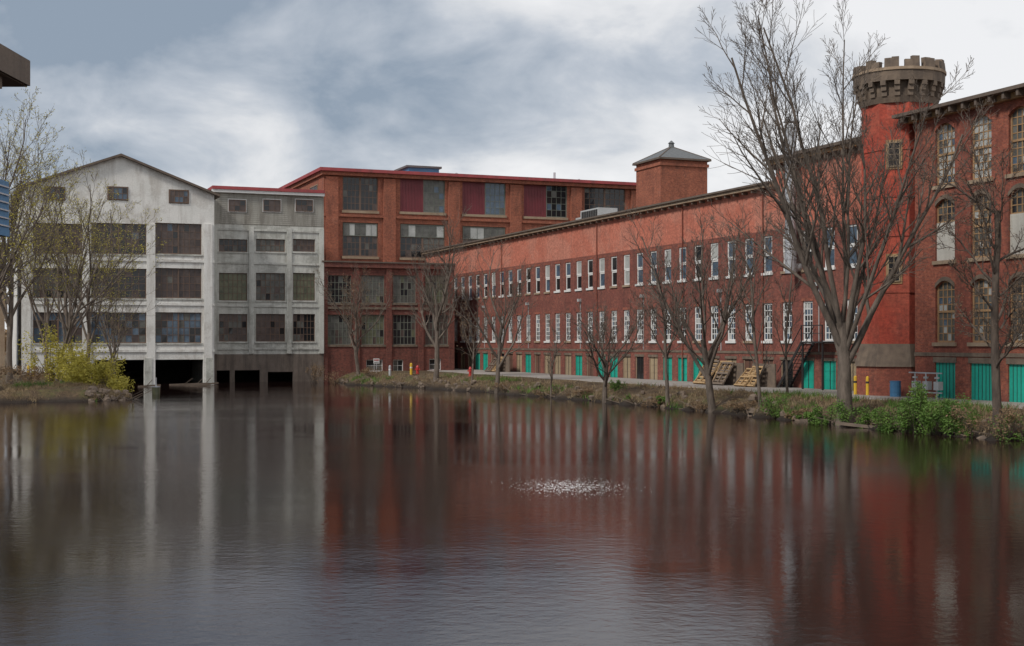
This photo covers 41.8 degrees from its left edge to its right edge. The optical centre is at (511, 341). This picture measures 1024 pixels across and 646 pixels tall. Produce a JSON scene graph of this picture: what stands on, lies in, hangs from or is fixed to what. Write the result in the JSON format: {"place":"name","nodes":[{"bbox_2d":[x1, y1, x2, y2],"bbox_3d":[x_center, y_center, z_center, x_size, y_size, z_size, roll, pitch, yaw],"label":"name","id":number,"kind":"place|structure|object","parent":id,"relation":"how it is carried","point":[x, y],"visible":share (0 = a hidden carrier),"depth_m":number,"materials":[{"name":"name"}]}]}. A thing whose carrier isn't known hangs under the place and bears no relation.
{"place":"outdoors","nodes":[
{"label":"outdoors","id":0,"kind":"place"},
{"bbox_2d":[0,243,6,374],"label":"tan building","id":1,"kind":"structure","parent":0,"point":[2,339],"depth_m":124.26,"materials":[{"name":"beige"}]},
{"bbox_2d":[0,379,1023,645],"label":"water","id":2,"kind":"structure","parent":0,"point":[268,513],"depth_m":29.84,"materials":[{"name":"black liquid"}]},
{"bbox_2d":[152,378,159,393],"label":"depth gauge post","id":3,"kind":"object","parent":2,"relation":"in","point":[156,389],"visible":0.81,"depth_m":103.76,"materials":[{"name":"grey concrete"}]},
{"bbox_2d":[100,375,995,436],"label":"driftwood","id":4,"kind":"object","parent":2,"relation":"on","point":[803,420],"visible":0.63,"depth_m":93.28,"materials":[{"name":"brown wood"}]},
{"bbox_2d":[502,478,624,498],"bbox_3d":[1.724,4.095,37.899,4.235,0.009,6.857,0,0,-14],"label":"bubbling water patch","id":5,"kind":"object","parent":2,"relation":"on","point":[571,487],"visible":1,"depth_m":37.60,"materials":[{"name":"liquid"}]},
{"bbox_2d":[0,352,1023,440],"bbox_3d":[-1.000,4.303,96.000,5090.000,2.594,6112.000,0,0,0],"label":"ground","id":6,"kind":"structure","parent":0,"point":[66,394],"depth_m":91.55,"materials":[{"name":"green plant"}]},
{"bbox_2d":[5,284,8,354],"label":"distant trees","id":7,"kind":"object","parent":6,"relation":"on","point":[6,331],"depth_m":199.20,"materials":[{"name":"plant"}]},
{"bbox_2d":[0,44,29,236],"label":"wooden mill shed","id":8,"kind":"structure","parent":6,"relation":"on","point":[14,69],"depth_m":29.22,"materials":[{"name":"wood"}]},
{"bbox_2d":[0,105,88,383],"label":"budding tree","id":9,"kind":"object","parent":6,"relation":"on","point":[9,312],"visible":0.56,"depth_m":97.97,"materials":[{"name":"grey plant"}]},
{"bbox_2d":[0,86,91,301],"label":"budding tree","id":10,"kind":"object","parent":6,"relation":"on","point":[13,258],"visible":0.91,"depth_m":90.83,"materials":[{"name":"brown plant"}]},
{"bbox_2d":[0,361,104,385],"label":"dry brush","id":11,"kind":"object","parent":6,"relation":"on","point":[36,375],"visible":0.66,"depth_m":95.94,"materials":[{"name":"brown plant"}]},
{"bbox_2d":[17,322,135,391],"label":"willow bush","id":12,"kind":"object","parent":6,"relation":"on","point":[77,369],"visible":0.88,"depth_m":98.18,"materials":[{"name":"yellow plant"}]},
{"bbox_2d":[0,108,155,363],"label":"budding tree","id":13,"kind":"object","parent":6,"relation":"on","point":[88,336],"visible":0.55,"depth_m":112.43,"materials":[{"name":"brown plant"}]},
{"bbox_2d":[10,147,171,380],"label":"budding tree","id":14,"kind":"object","parent":6,"relation":"on","point":[47,314],"visible":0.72,"depth_m":106.55,"materials":[{"name":"brown plant"}]},
{"bbox_2d":[9,153,219,383],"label":"white warehouse","id":15,"kind":"structure","parent":6,"relation":"on","point":[173,339],"depth_m":128.72,"materials":[{"name":"paint"}]},
{"bbox_2d":[33,187,200,342],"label":"windows","id":16,"kind":"structure","parent":15,"relation":"in","point":[170,327],"depth_m":128.72,"materials":[{"name":"grey glass"}]},
{"bbox_2d":[69,255,162,377],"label":"budding tree","id":17,"kind":"object","parent":6,"relation":"on","point":[114,345],"visible":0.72,"depth_m":119.96,"materials":[{"name":"grey plant"}]},
{"bbox_2d":[208,185,324,381],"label":"gray warehouse","id":18,"kind":"structure","parent":6,"relation":"on","point":[268,297],"depth_m":136.34,"materials":[{"name":"concrete"}]},
{"bbox_2d":[219,199,314,341],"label":"windows","id":19,"kind":"structure","parent":18,"relation":"in","point":[232,286],"depth_m":136.35,"materials":[{"name":"grey glass"}]},
{"bbox_2d":[310,262,393,374],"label":"bare tree","id":20,"kind":"object","parent":6,"relation":"on","point":[356,331],"visible":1,"depth_m":130.77,"materials":[{"name":"grey plant"}]},
{"bbox_2d":[373,358,378,370],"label":"warning sign","id":21,"kind":"object","parent":6,"relation":"on","point":[376,361],"visible":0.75,"depth_m":133.90,"materials":[{"name":"metal"}]},
{"bbox_2d":[322,260,455,380],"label":"brick annex","id":22,"kind":"object","parent":6,"relation":"on","point":[396,337],"visible":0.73,"depth_m":141.00,"materials":[{"name":"red brick"}]},
{"bbox_2d":[328,275,447,370],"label":"windows","id":23,"kind":"structure","parent":22,"relation":"in","point":[403,326],"depth_m":141.06,"materials":[{"name":"grey glass"}]},
{"bbox_2d":[410,363,412,374],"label":"yellow bollard","id":24,"kind":"object","parent":6,"relation":"on","point":[411,368],"visible":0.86,"depth_m":125.89,"materials":[{"name":"metal"}]},
{"bbox_2d":[404,204,478,380],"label":"bare tree","id":25,"kind":"object","parent":6,"relation":"on","point":[436,312],"visible":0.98,"depth_m":118.01,"materials":[{"name":"grey plant"}]},
{"bbox_2d":[280,165,635,262],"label":"brick factory","id":26,"kind":"structure","parent":6,"relation":"on","point":[372,215],"depth_m":163.21,"materials":[{"name":"red brick"}]},
{"bbox_2d":[310,176,624,257],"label":"windows","id":27,"kind":"structure","parent":26,"relation":"in","point":[359,193],"depth_m":163.55,"materials":[{"name":"grey glass"}]},
{"bbox_2d":[455,303,490,380],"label":"bare tree","id":28,"kind":"object","parent":6,"relation":"on","point":[473,350],"visible":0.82,"depth_m":112.04,"materials":[{"name":"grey plant"}]},
{"bbox_2d":[446,235,538,392],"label":"bare tree","id":29,"kind":"object","parent":6,"relation":"on","point":[500,342],"visible":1,"depth_m":107.19,"materials":[{"name":"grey plant"}]},
{"bbox_2d":[85,375,1022,438],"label":"shore rocks","id":30,"kind":"object","parent":6,"relation":"on","point":[93,389],"visible":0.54,"depth_m":92.60,"materials":[{"name":"grey stone"}]},
{"bbox_2d":[544,312,573,397],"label":"bare sapling","id":31,"kind":"object","parent":6,"relation":"on","point":[556,352],"visible":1,"depth_m":97.91,"materials":[{"name":"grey plant"}]},
{"bbox_2d":[560,289,659,402],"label":"bare tree","id":32,"kind":"object","parent":6,"relation":"on","point":[605,365],"visible":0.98,"depth_m":89.17,"materials":[{"name":"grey plant"}]},
{"bbox_2d":[420,137,861,390],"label":"long brick mill","id":33,"kind":"object","parent":6,"relation":"on","point":[588,262],"visible":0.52,"depth_m":109.58,"materials":[{"name":"red brick"}]},
{"bbox_2d":[576,207,616,219],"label":"rooftop air handler","id":34,"kind":"object","parent":33,"relation":"on","point":[597,211],"visible":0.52,"depth_m":126.36,"materials":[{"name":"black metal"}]},
{"bbox_2d":[454,352,855,390],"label":"doors","id":35,"kind":"structure","parent":33,"relation":"in","point":[829,366],"depth_m":110.21,"materials":[{"name":"teal wood"}]},
{"bbox_2d":[454,224,857,340],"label":"windows","id":36,"kind":"structure","parent":33,"relation":"in","point":[808,316],"depth_m":108.52,"materials":[{"name":"white glass"}]},
{"bbox_2d":[632,141,711,206],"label":"brick stair tower","id":37,"kind":"structure","parent":33,"relation":"on","point":[670,172],"depth_m":154.96,"materials":[{"name":"brick"}]},
{"bbox_2d":[784,116,801,273],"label":"steel exhaust flue","id":38,"kind":"object","parent":33,"relation":"on","point":[788,258],"visible":0.38,"depth_m":88.20,"materials":[{"name":"silver metal"}]},
{"bbox_2d":[632,255,695,403],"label":"bare tree","id":39,"kind":"object","parent":6,"relation":"on","point":[665,355],"visible":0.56,"depth_m":82.33,"materials":[{"name":"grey plant"}]},
{"bbox_2d":[306,361,1023,440],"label":"dry brush","id":40,"kind":"object","parent":6,"relation":"on","point":[367,370],"visible":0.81,"depth_m":69.91,"materials":[{"name":"brown plant"}]},
{"bbox_2d":[620,193,788,412],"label":"bare tree","id":41,"kind":"object","parent":6,"relation":"on","point":[707,361],"visible":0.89,"depth_m":76.98,"materials":[{"name":"grey plant"}]},
{"bbox_2d":[723,219,778,408],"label":"bare sapling","id":42,"kind":"object","parent":6,"relation":"on","point":[752,320],"visible":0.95,"depth_m":73.89,"materials":[{"name":"grey plant"}]},
{"bbox_2d":[764,230,812,392],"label":"bare sapling","id":43,"kind":"object","parent":6,"relation":"on","point":[788,311],"visible":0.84,"depth_m":78.72,"materials":[{"name":"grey plant"}]},
{"bbox_2d":[777,325,833,389],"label":"iron fire stair","id":44,"kind":"object","parent":6,"relation":"on","point":[801,343],"visible":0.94,"depth_m":87.06,"materials":[{"name":"metal"}]},
{"bbox_2d":[609,380,1023,440],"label":"green bush","id":45,"kind":"object","parent":6,"relation":"on","point":[616,385],"visible":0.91,"depth_m":71.28,"materials":[{"name":"green plant"}]},
{"bbox_2d":[795,397,881,427],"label":"green bush","id":46,"kind":"object","parent":6,"relation":"on","point":[818,413],"visible":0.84,"depth_m":65.02,"materials":[{"name":"green plant"}]},
{"bbox_2d":[695,0,999,425],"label":"bare maple tree","id":47,"kind":"object","parent":6,"relation":"on","point":[842,326],"visible":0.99,"depth_m":64.63,"materials":[{"name":"grey plant"}]},
{"bbox_2d":[854,376,856,394],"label":"yellow bollard","id":48,"kind":"object","parent":6,"relation":"on","point":[855,384],"visible":0.85,"depth_m":77.55,"materials":[{"name":"metal"}]},
{"bbox_2d":[866,376,868,394],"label":"yellow bollard","id":49,"kind":"object","parent":6,"relation":"on","point":[867,385],"visible":0.86,"depth_m":76.49,"materials":[{"name":"metal"}]},
{"bbox_2d":[852,55,946,395],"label":"castellated brick tower","id":50,"kind":"structure","parent":6,"relation":"on","point":[885,355],"depth_m":75.74,"materials":[{"name":"red brick"}]},
{"bbox_2d":[870,376,970,435],"bbox_3d":[18.021,2.717,59.776,5.080,3.266,3.337,0,0,37],"label":"green bush","id":51,"kind":"object","parent":6,"relation":"on","point":[906,423],"visible":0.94,"depth_m":59.69,"materials":[{"name":"green plant"}]},
{"bbox_2d":[892,83,1023,402],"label":"brick mill wing","id":52,"kind":"structure","parent":6,"relation":"on","point":[961,362],"depth_m":70.93,"materials":[{"name":"red brick"}]},
{"bbox_2d":[936,106,1023,402],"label":"windows and doors","id":53,"kind":"structure","parent":52,"relation":"in","point":[981,373],"depth_m":70.29,"materials":[{"name":"grey glass"}]},
{"bbox_2d":[904,134,1023,426],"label":"bare tree","id":54,"kind":"object","parent":6,"relation":"on","point":[994,345],"visible":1,"depth_m":56.25,"materials":[{"name":"brown plant"}]},
{"bbox_2d":[0,0,1023,329],"label":"sky","id":55,"kind":"structure","parent":0,"point":[203,93],"materials":[{"name":"grey"}]},
{"bbox_2d":[427,369,1023,408],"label":"gravel road","id":56,"kind":"structure","parent":0,"point":[599,379],"depth_m":97.91,"materials":[{"name":"grey gravel"}]},
{"bbox_2d":[484,356,509,371],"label":"wooden stairs","id":57,"kind":"structure","parent":56,"relation":"on","point":[505,366],"depth_m":134.96,"materials":[{"name":"brown wood"}]},
{"bbox_2d":[692,360,728,384],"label":"wooden pallet stack","id":58,"kind":"object","parent":56,"relation":"on","point":[700,379],"visible":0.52,"depth_m":95.94,"materials":[{"name":"brown wood"}]},
{"bbox_2d":[712,361,743,384],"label":"wooden pallet stack","id":59,"kind":"object","parent":56,"relation":"on","point":[734,372],"visible":0.91,"depth_m":94.02,"materials":[{"name":"brown wood"}]},
{"bbox_2d":[734,363,775,387],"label":"wooden pallet stack","id":60,"kind":"object","parent":56,"relation":"on","point":[768,377],"visible":0.81,"depth_m":90.22,"materials":[{"name":"brown wood"}]},
{"bbox_2d":[890,381,900,396],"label":"blue drum","id":61,"kind":"object","parent":56,"relation":"on","point":[895,386],"visible":0.92,"depth_m":74.37,"materials":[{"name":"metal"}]},
{"bbox_2d":[909,372,942,398],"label":"gas meter","id":62,"kind":"object","parent":56,"relation":"on","point":[937,385],"visible":0.81,"depth_m":72.14,"materials":[{"name":"metal"}]}
]}

